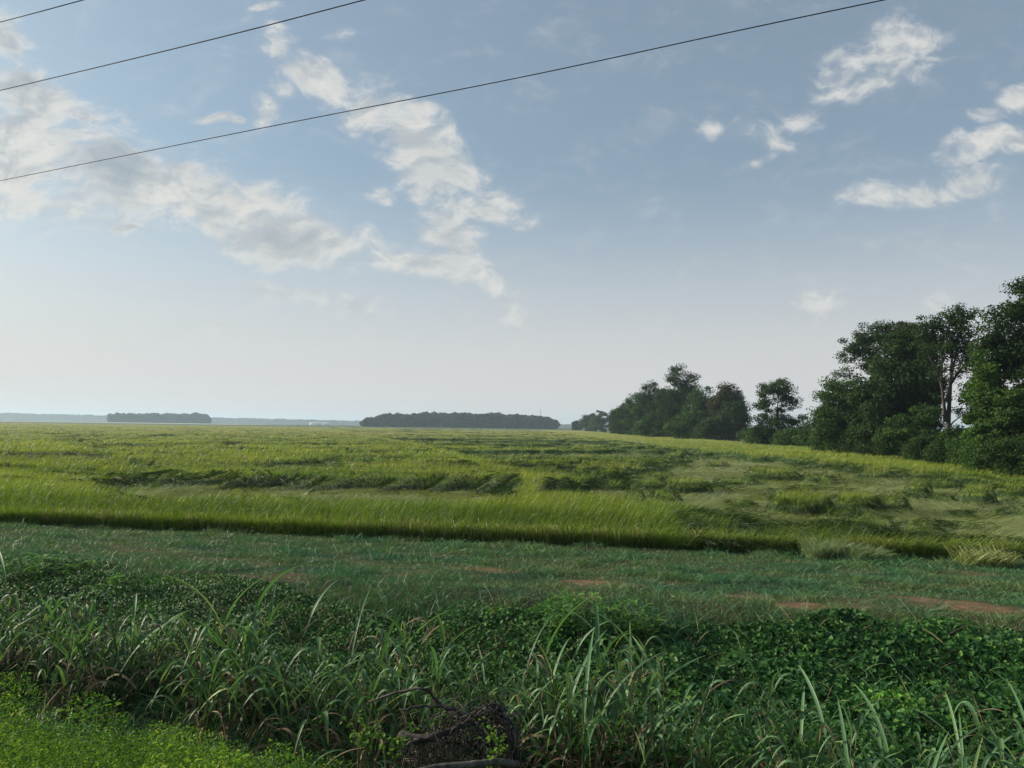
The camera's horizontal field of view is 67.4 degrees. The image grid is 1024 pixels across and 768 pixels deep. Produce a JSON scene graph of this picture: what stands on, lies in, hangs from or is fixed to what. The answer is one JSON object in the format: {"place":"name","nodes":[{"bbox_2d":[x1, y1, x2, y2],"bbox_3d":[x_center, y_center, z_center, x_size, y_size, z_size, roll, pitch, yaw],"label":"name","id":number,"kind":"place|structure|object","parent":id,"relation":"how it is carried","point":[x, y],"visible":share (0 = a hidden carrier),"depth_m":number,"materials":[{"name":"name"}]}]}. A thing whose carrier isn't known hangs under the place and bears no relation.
{"place":"outdoors","nodes":[
{"label":"outdoors","id":0,"kind":"place"},
{"bbox_2d":[0,0,364,90],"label":"power line","id":1,"kind":"object","parent":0,"point":[189,44],"visible":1,"depth_m":12.58,"materials":[{"name":"metal"}]},
{"bbox_2d":[0,420,607,428],"bbox_3d":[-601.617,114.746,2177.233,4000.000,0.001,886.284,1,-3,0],"label":"field","id":2,"kind":"structure","parent":0,"point":[143,422],"depth_m":2084.25,"materials":[{"name":"green plant"}]},
{"bbox_2d":[106,412,211,423],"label":"distant wood","id":3,"kind":"object","parent":2,"relation":"on","point":[196,417],"visible":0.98,"depth_m":1802.49,"materials":[{"name":"green plant"}]},
{"bbox_2d":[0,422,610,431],"bbox_3d":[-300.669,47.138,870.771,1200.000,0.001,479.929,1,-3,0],"label":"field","id":4,"kind":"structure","parent":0,"point":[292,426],"depth_m":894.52,"materials":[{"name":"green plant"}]},
{"bbox_2d":[0,0,883,180],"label":"power line","id":5,"kind":"object","parent":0,"point":[485,84],"visible":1,"depth_m":13.57,"materials":[{"name":"metal"}]},
{"bbox_2d":[0,420,1023,767],"bbox_3d":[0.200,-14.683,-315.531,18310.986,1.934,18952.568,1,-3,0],"label":"ground","id":6,"kind":"structure","parent":0,"point":[966,604],"depth_m":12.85,"materials":[{"name":"green plant"}]},
{"bbox_2d":[0,553,58,680],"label":"grass clump","id":7,"kind":"object","parent":6,"relation":"on","point":[8,610],"visible":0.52,"depth_m":10.18,"materials":[{"name":"green plant"}]},
{"bbox_2d":[0,586,76,701],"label":"grass clump","id":8,"kind":"object","parent":6,"relation":"on","point":[26,623],"visible":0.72,"depth_m":9.78,"materials":[{"name":"green plant"}]},
{"bbox_2d":[0,550,81,591],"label":"weed shrub","id":9,"kind":"object","parent":6,"relation":"on","point":[36,564],"visible":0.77,"depth_m":13.47,"materials":[{"name":"green plant"}]},
{"bbox_2d":[0,585,98,691],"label":"grass clump","id":10,"kind":"object","parent":6,"relation":"on","point":[49,610],"visible":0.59,"depth_m":9.87,"materials":[{"name":"green plant"}]},
{"bbox_2d":[2,612,130,720],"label":"grass clump","id":11,"kind":"object","parent":6,"relation":"on","point":[63,675],"visible":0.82,"depth_m":8.97,"materials":[{"name":"green plant"}]},
{"bbox_2d":[15,600,117,722],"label":"grass clump","id":12,"kind":"object","parent":6,"relation":"on","point":[76,637],"visible":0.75,"depth_m":9.16,"materials":[{"name":"green plant"}]},
{"bbox_2d":[20,595,130,697],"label":"grass clump","id":13,"kind":"object","parent":6,"relation":"on","point":[103,662],"visible":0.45,"depth_m":9.61,"materials":[{"name":"green plant"}]},
{"bbox_2d":[45,586,166,708],"bbox_3d":[-5.134,3.276,9.798,1.347,1.546,1.314,1,-3,-4],"label":"grass clump","id":14,"kind":"object","parent":6,"relation":"on","point":[113,657],"visible":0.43,"depth_m":9.71,"materials":[{"name":"green plant"}]},
{"bbox_2d":[79,593,191,726],"bbox_3d":[-4.582,3.342,9.191,1.152,1.494,1.324,-1,-4,33],"label":"grass clump","id":15,"kind":"object","parent":6,"relation":"on","point":[136,646],"visible":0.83,"depth_m":9.11,"materials":[{"name":"green plant"}]},
{"bbox_2d":[100,592,197,698],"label":"grass clump","id":16,"kind":"object","parent":6,"relation":"on","point":[157,642],"visible":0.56,"depth_m":9.82,"materials":[{"name":"green plant"}]},
{"bbox_2d":[140,608,207,712],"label":"grass clump","id":17,"kind":"object","parent":6,"relation":"on","point":[163,661],"visible":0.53,"depth_m":9.56,"materials":[{"name":"green plant"}]},
{"bbox_2d":[0,412,360,424],"bbox_3d":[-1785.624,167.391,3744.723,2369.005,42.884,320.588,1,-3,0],"label":"treeline","id":18,"kind":"object","parent":6,"relation":"on","point":[40,417],"visible":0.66,"depth_m":3601.27,"materials":[{"name":"green plant"}]},
{"bbox_2d":[137,633,248,748],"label":"grass clump","id":19,"kind":"object","parent":6,"relation":"on","point":[203,655],"visible":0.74,"depth_m":8.26,"materials":[{"name":"green plant"}]},
{"bbox_2d":[141,597,249,744],"bbox_3d":[-3.494,3.343,8.794,1.618,1.545,1.135,-1,-4,32],"label":"grass clump","id":20,"kind":"object","parent":6,"relation":"on","point":[180,667],"visible":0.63,"depth_m":8.79,"materials":[{"name":"green plant"}]},
{"bbox_2d":[0,671,395,767],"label":"verge weeds","id":21,"kind":"object","parent":6,"relation":"on","point":[44,757],"visible":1,"depth_m":5.46,"materials":[{"name":"green plant"}]},
{"bbox_2d":[180,648,267,750],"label":"grass clump","id":22,"kind":"object","parent":6,"relation":"on","point":[228,705],"visible":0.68,"depth_m":8.44,"materials":[{"name":"green plant"}]},
{"bbox_2d":[185,576,288,723],"bbox_3d":[-3.190,3.193,9.237,1.095,1.659,1.804,1,-3,-1],"label":"grass clump","id":23,"kind":"object","parent":6,"relation":"on","point":[231,683],"visible":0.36,"depth_m":9.17,"materials":[{"name":"green plant"}]},
{"bbox_2d":[192,604,305,748],"bbox_3d":[-2.999,3.354,8.865,1.332,1.599,1.456,2,-3,-18],"label":"grass clump","id":24,"kind":"object","parent":6,"relation":"on","point":[256,672],"visible":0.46,"depth_m":8.75,"materials":[{"name":"green plant"}]},
{"bbox_2d":[164,565,338,748],"bbox_3d":[-2.924,3.093,8.900,1.262,1.912,2.078,-2,-4,40],"label":"grass clump","id":25,"kind":"object","parent":6,"relation":"on","point":[219,641],"visible":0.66,"depth_m":8.83,"materials":[{"name":"green plant"}]},
{"bbox_2d":[177,601,363,766],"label":"grass clump","id":26,"kind":"object","parent":6,"relation":"on","point":[315,732],"visible":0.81,"depth_m":8.04,"materials":[{"name":"green plant"}]},
{"bbox_2d":[234,586,384,754],"bbox_3d":[-2.131,3.257,8.399,1.683,1.748,0.951,3,-4,-34],"label":"grass clump","id":27,"kind":"object","parent":6,"relation":"on","point":[280,722],"visible":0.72,"depth_m":8.31,"materials":[{"name":"green plant"}]},
{"bbox_2d":[279,662,382,759],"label":"grass clump","id":28,"kind":"object","parent":6,"relation":"on","point":[315,701],"visible":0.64,"depth_m":8.20,"materials":[{"name":"green plant"}]},
{"bbox_2d":[297,649,410,767],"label":"grass clump","id":29,"kind":"object","parent":6,"relation":"on","point":[364,674],"visible":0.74,"depth_m":7.73,"materials":[{"name":"green plant"}]},
{"bbox_2d":[322,662,393,755],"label":"grass clump","id":30,"kind":"object","parent":6,"relation":"on","point":[337,709],"visible":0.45,"depth_m":8.21,"materials":[{"name":"green plant"}]},
{"bbox_2d":[340,710,381,767],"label":"seedling","id":31,"kind":"object","parent":6,"relation":"on","point":[366,735],"visible":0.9,"depth_m":5.48,"materials":[{"name":"green plant"}]},
{"bbox_2d":[350,720,418,767],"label":"seedling","id":32,"kind":"object","parent":6,"relation":"on","point":[394,742],"visible":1,"depth_m":5.29,"materials":[{"name":"green plant"}]},
{"bbox_2d":[345,586,428,741],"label":"grass clump","id":33,"kind":"object","parent":6,"relation":"on","point":[400,639],"visible":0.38,"depth_m":9.02,"materials":[{"name":"green plant"}]},
{"bbox_2d":[348,596,451,731],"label":"grass clump","id":34,"kind":"object","parent":6,"relation":"on","point":[427,624],"visible":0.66,"depth_m":8.79,"materials":[{"name":"green plant"}]},
{"bbox_2d":[351,613,470,767],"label":"grass clump","id":35,"kind":"object","parent":6,"relation":"on","point":[385,684],"visible":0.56,"depth_m":7.90,"materials":[{"name":"green plant"}]},
{"bbox_2d":[367,638,477,767],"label":"grass clump","id":36,"kind":"object","parent":6,"relation":"on","point":[423,711],"visible":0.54,"depth_m":8.02,"materials":[{"name":"green plant"}]},
{"bbox_2d":[385,623,491,736],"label":"grass clump","id":37,"kind":"object","parent":6,"relation":"on","point":[439,673],"visible":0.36,"depth_m":8.46,"materials":[{"name":"green plant"}]},
{"bbox_2d":[359,411,560,428],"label":"distant wood","id":38,"kind":"object","parent":6,"relation":"on","point":[467,420],"visible":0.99,"depth_m":1053.59,"materials":[{"name":"green plant"}]},
{"bbox_2d":[368,682,554,767],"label":"brush heap","id":39,"kind":"object","parent":6,"relation":"on","point":[500,716],"visible":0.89,"depth_m":5.78,"materials":[{"name":"brown wood"}]},
{"bbox_2d":[419,758,519,767],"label":"fallen log","id":40,"kind":"object","parent":39,"relation":"on","point":[487,762],"visible":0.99,"depth_m":5.42,"materials":[{"name":"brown wood"}]},
{"bbox_2d":[430,643,512,751],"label":"grass clump","id":41,"kind":"object","parent":6,"relation":"on","point":[476,684],"visible":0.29,"depth_m":8.34,"materials":[{"name":"green plant"}]},
{"bbox_2d":[442,614,553,735],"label":"grass clump","id":42,"kind":"object","parent":6,"relation":"on","point":[460,684],"visible":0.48,"depth_m":8.47,"materials":[{"name":"green plant"}]},
{"bbox_2d":[462,653,547,751],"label":"grass clump","id":43,"kind":"object","parent":6,"relation":"on","point":[501,692],"visible":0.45,"depth_m":8.29,"materials":[{"name":"green plant"}]},
{"bbox_2d":[0,546,1022,767],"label":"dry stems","id":44,"kind":"object","parent":6,"relation":"on","point":[315,745],"visible":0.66,"depth_m":9.93,"materials":[{"name":"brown plant"}]},
{"bbox_2d":[0,556,1023,767],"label":"bank vines","id":45,"kind":"object","parent":6,"relation":"on","point":[900,722],"visible":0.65,"depth_m":9.67,"materials":[{"name":"green plant"}]},
{"bbox_2d":[0,423,1023,560],"bbox_3d":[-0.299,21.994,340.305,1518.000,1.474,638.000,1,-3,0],"label":"rice canopy","id":46,"kind":"object","parent":6,"relation":"on","point":[514,436],"visible":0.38,"depth_m":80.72,"materials":[{"name":"green plant"}]},
{"bbox_2d":[0,454,1023,557],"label":"rice heads","id":47,"kind":"object","parent":46,"relation":"attached to","point":[496,464],"visible":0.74,"depth_m":27.87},
{"bbox_2d":[2,440,1023,545],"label":"flattened rice","id":48,"kind":"object","parent":6,"relation":"on","point":[945,491],"visible":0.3,"depth_m":38.30,"materials":[{"name":"plant"}]},
{"bbox_2d":[481,671,555,767],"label":"grass clump","id":49,"kind":"object","parent":6,"relation":"on","point":[515,696],"visible":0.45,"depth_m":7.54,"materials":[{"name":"green plant"}]},
{"bbox_2d":[473,636,601,767],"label":"grass clump","id":50,"kind":"object","parent":6,"relation":"on","point":[557,683],"visible":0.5,"depth_m":7.66,"materials":[{"name":"green plant"}]},
{"bbox_2d":[506,621,607,745],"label":"grass clump","id":51,"kind":"object","parent":6,"relation":"on","point":[537,683],"visible":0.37,"depth_m":8.28,"materials":[{"name":"green plant"}]},
{"bbox_2d":[505,592,639,767],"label":"grass clump","id":52,"kind":"object","parent":6,"relation":"on","point":[569,689],"visible":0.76,"depth_m":7.44,"materials":[{"name":"green plant"}]},
{"bbox_2d":[530,608,645,767],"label":"grass clump","id":53,"kind":"object","parent":6,"relation":"on","point":[594,721],"visible":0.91,"depth_m":7.19,"materials":[{"name":"green plant"}]},
{"bbox_2d":[532,586,644,643],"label":"weed shrub","id":54,"kind":"object","parent":6,"relation":"on","point":[564,613],"visible":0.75,"depth_m":10.54,"materials":[{"name":"green plant"}]},
{"bbox_2d":[562,607,668,763],"bbox_3d":[1.143,3.191,8.087,1.094,1.579,1.297,-2,-4,43],"label":"grass clump","id":55,"kind":"object","parent":6,"relation":"on","point":[628,696],"visible":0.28,"depth_m":8.16,"materials":[{"name":"green plant"}]},
{"bbox_2d":[567,645,689,767],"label":"grass clump","id":56,"kind":"object","parent":6,"relation":"on","point":[651,729],"visible":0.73,"depth_m":7.26,"materials":[{"name":"green plant"}]},
{"bbox_2d":[616,392,647,434],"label":"grove tree","id":57,"kind":"object","parent":6,"relation":"on","point":[627,413],"visible":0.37,"depth_m":288.91,"materials":[{"name":"green plant"}]},
{"bbox_2d":[615,596,663,641],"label":"weed shrub","id":58,"kind":"object","parent":6,"relation":"on","point":[645,625],"visible":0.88,"depth_m":10.37,"materials":[{"name":"green plant"}]},
{"bbox_2d":[574,651,709,767],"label":"grass clump","id":59,"kind":"object","parent":6,"relation":"on","point":[641,738],"visible":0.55,"depth_m":7.53,"materials":[{"name":"green plant"}]},
{"bbox_2d":[630,380,663,435],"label":"grove tree","id":60,"kind":"object","parent":6,"relation":"on","point":[645,397],"visible":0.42,"depth_m":266.82,"materials":[{"name":"green plant"}]},
{"bbox_2d":[633,412,671,436],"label":"grove tree","id":61,"kind":"object","parent":6,"relation":"on","point":[643,423],"visible":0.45,"depth_m":247.86,"materials":[{"name":"green plant"}]},
{"bbox_2d":[565,636,755,767],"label":"grass clump","id":62,"kind":"object","parent":6,"relation":"on","point":[653,678],"visible":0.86,"depth_m":7.23,"materials":[{"name":"green plant"}]},
{"bbox_2d":[645,386,679,436],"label":"grove tree","id":63,"kind":"object","parent":6,"relation":"on","point":[657,418],"visible":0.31,"depth_m":244.59,"materials":[{"name":"green plant"}]},
{"bbox_2d":[654,363,701,436],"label":"grove tree","id":64,"kind":"object","parent":6,"relation":"on","point":[684,390],"visible":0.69,"depth_m":235.09,"materials":[{"name":"green plant"}]},
{"bbox_2d":[663,408,716,438],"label":"tree","id":65,"kind":"object","parent":6,"relation":"on","point":[679,427],"visible":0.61,"depth_m":212.55,"materials":[{"name":"green plant"}]},
{"bbox_2d":[680,385,717,417],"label":"grove tree","id":66,"kind":"object","parent":6,"relation":"on","point":[698,402],"visible":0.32,"depth_m":220.94,"materials":[{"name":"green plant"}]},
{"bbox_2d":[690,416,738,440],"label":"tree","id":67,"kind":"object","parent":6,"relation":"on","point":[714,428],"visible":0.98,"depth_m":203.24,"materials":[{"name":"green plant"}]},
{"bbox_2d":[656,713,772,767],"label":"grass clump","id":68,"kind":"object","parent":6,"relation":"on","point":[743,764],"visible":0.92,"depth_m":6.82,"materials":[{"name":"green plant"}]},
{"bbox_2d":[705,381,751,439],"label":"grove tree","id":69,"kind":"object","parent":6,"relation":"on","point":[725,393],"visible":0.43,"depth_m":210.71,"materials":[{"name":"green plant"}]},
{"bbox_2d":[662,690,795,767],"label":"grass clump","id":70,"kind":"object","parent":6,"relation":"on","point":[710,747],"visible":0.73,"depth_m":7.00,"materials":[{"name":"green plant"}]},
{"bbox_2d":[717,400,752,441],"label":"grove tree","id":71,"kind":"object","parent":6,"relation":"on","point":[732,414],"visible":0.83,"depth_m":204.22,"materials":[{"name":"green plant"}]},
{"bbox_2d":[692,673,817,767],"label":"grass clump","id":72,"kind":"object","parent":6,"relation":"on","point":[734,739],"visible":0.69,"depth_m":7.11,"materials":[{"name":"green plant"}]},
{"bbox_2d":[747,377,810,443],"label":"vine tree","id":73,"kind":"object","parent":6,"relation":"on","point":[765,429],"visible":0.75,"depth_m":141.20,"materials":[{"name":"green plant"}]},
{"bbox_2d":[712,686,848,767],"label":"grass clump","id":74,"kind":"object","parent":6,"relation":"on","point":[791,726],"visible":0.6,"depth_m":6.85,"materials":[{"name":"green plant"}]},
{"bbox_2d":[703,673,864,767],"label":"grass clump","id":75,"kind":"object","parent":6,"relation":"on","point":[747,716],"visible":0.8,"depth_m":6.85,"materials":[{"name":"green plant"}]},
{"bbox_2d":[769,425,809,445],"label":"understorey bush","id":76,"kind":"object","parent":6,"relation":"on","point":[782,438],"visible":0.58,"depth_m":134.44,"materials":[{"name":"green plant"}]},
{"bbox_2d":[740,686,841,767],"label":"grass clump","id":77,"kind":"object","parent":6,"relation":"on","point":[782,741],"visible":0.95,"depth_m":6.56,"materials":[{"name":"green plant"}]},
{"bbox_2d":[796,533,864,559],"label":"edge weed","id":78,"kind":"object","parent":6,"relation":"on","point":[823,550],"visible":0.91,"depth_m":21.34,"materials":[{"name":"green plant"}]},
{"bbox_2d":[777,681,892,767],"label":"grass clump","id":79,"kind":"object","parent":6,"relation":"on","point":[847,753],"visible":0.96,"depth_m":6.03,"materials":[{"name":"green plant"}]},
{"bbox_2d":[803,375,869,450],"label":"spreading tree","id":80,"kind":"object","parent":6,"relation":"on","point":[826,422],"visible":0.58,"depth_m":96.94,"materials":[{"name":"green plant"}]},
{"bbox_2d":[799,666,900,767],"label":"grass clump","id":81,"kind":"object","parent":6,"relation":"on","point":[831,760],"visible":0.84,"depth_m":6.44,"materials":[{"name":"green plant"}]},
{"bbox_2d":[834,542,894,562],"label":"edge weed","id":82,"kind":"object","parent":6,"relation":"on","point":[863,553],"visible":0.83,"depth_m":20.87,"materials":[{"name":"green plant"}]},
{"bbox_2d":[830,319,909,389],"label":"airy tree","id":83,"kind":"object","parent":6,"relation":"on","point":[864,340],"visible":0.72,"depth_m":103.98,"materials":[{"name":"green plant"}]},
{"bbox_2d":[840,323,954,457],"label":"round tree","id":84,"kind":"object","parent":6,"relation":"on","point":[910,384],"visible":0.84,"depth_m":82.72,"materials":[{"name":"green plant"}]},
{"bbox_2d":[799,685,996,767],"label":"grass clump","id":85,"kind":"object","parent":6,"relation":"on","point":[886,749],"visible":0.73,"depth_m":6.52,"materials":[{"name":"green plant"}]},
{"bbox_2d":[871,402,945,455],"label":"field bush","id":86,"kind":"object","parent":6,"relation":"on","point":[902,429],"visible":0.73,"depth_m":77.44,"materials":[{"name":"green plant"}]},
{"bbox_2d":[897,433,926,461],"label":"understorey bush","id":87,"kind":"object","parent":6,"relation":"on","point":[910,449],"visible":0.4,"depth_m":74.19,"materials":[{"name":"green plant"}]},
{"bbox_2d":[861,706,1000,767],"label":"grass clump","id":88,"kind":"object","parent":6,"relation":"on","point":[988,756],"visible":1,"depth_m":5.62,"materials":[{"name":"green plant"}]},
{"bbox_2d":[920,438,953,465],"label":"understorey bush","id":89,"kind":"object","parent":6,"relation":"on","point":[935,453],"visible":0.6,"depth_m":68.46,"materials":[{"name":"green plant"}]},
{"bbox_2d":[905,302,984,439],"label":"open tree","id":90,"kind":"object","parent":6,"relation":"on","point":[946,346],"visible":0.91,"depth_m":72.00,"materials":[{"name":"green plant"}]},
{"bbox_2d":[945,433,967,466],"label":"understorey bush","id":91,"kind":"object","parent":6,"relation":"on","point":[956,457],"visible":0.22,"depth_m":63.58,"materials":[{"name":"green plant"}]},
{"bbox_2d":[919,719,1021,767],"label":"grass clump","id":92,"kind":"object","parent":6,"relation":"on","point":[974,738],"visible":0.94,"depth_m":5.68,"materials":[{"name":"green plant"}]},
{"bbox_2d":[959,437,1000,475],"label":"understorey bush","id":93,"kind":"object","parent":6,"relation":"on","point":[978,464],"visible":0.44,"depth_m":54.44,"materials":[{"name":"green plant"}]},
{"bbox_2d":[957,348,1008,457],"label":"vine column","id":94,"kind":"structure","parent":6,"relation":"on","point":[979,388],"depth_m":55.55,"materials":[{"name":"green plant"}]},
{"bbox_2d":[942,692,1023,767],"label":"grass clump","id":95,"kind":"object","parent":6,"relation":"on","point":[990,729],"visible":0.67,"depth_m":6.70,"materials":[{"name":"green plant"}]},
{"bbox_2d":[944,543,1022,568],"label":"edge weed","id":96,"kind":"object","parent":6,"relation":"on","point":[979,558],"visible":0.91,"depth_m":20.31,"materials":[{"name":"plant"}]},
{"bbox_2d":[951,668,1023,767],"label":"grass clump","id":97,"kind":"object","parent":6,"relation":"on","point":[973,712],"visible":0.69,"depth_m":6.92,"materials":[{"name":"green plant"}]},
{"bbox_2d":[954,275,1023,433],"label":"broadleaf tree","id":98,"kind":"object","parent":6,"relation":"on","point":[1009,351],"visible":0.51,"depth_m":59.92,"materials":[{"name":"green plant"}]},
{"bbox_2d":[969,435,1023,468],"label":"bare bush","id":99,"kind":"object","parent":6,"relation":"on","point":[992,449],"visible":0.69,"depth_m":50.56,"materials":[{"name":"green plant"}]},
{"bbox_2d":[970,386,1023,467],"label":"vine bush","id":100,"kind":"object","parent":6,"relation":"on","point":[1008,421],"visible":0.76,"depth_m":53.56,"materials":[{"name":"green plant"}]},
{"bbox_2d":[990,438,1023,478],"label":"understorey bush","id":101,"kind":"object","parent":6,"relation":"on","point":[1013,467],"visible":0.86,"depth_m":49.81,"materials":[{"name":"green plant"}]},
{"bbox_2d":[0,545,1023,767],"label":"ditch grass","id":102,"kind":"structure","parent":0,"point":[277,707],"depth_m":9.37,"materials":[{"name":"green plant"}]},
{"bbox_2d":[0,0,1023,430],"label":"sky","id":103,"kind":"structure","parent":0,"point":[732,207],"materials":[{"name":"blue"}]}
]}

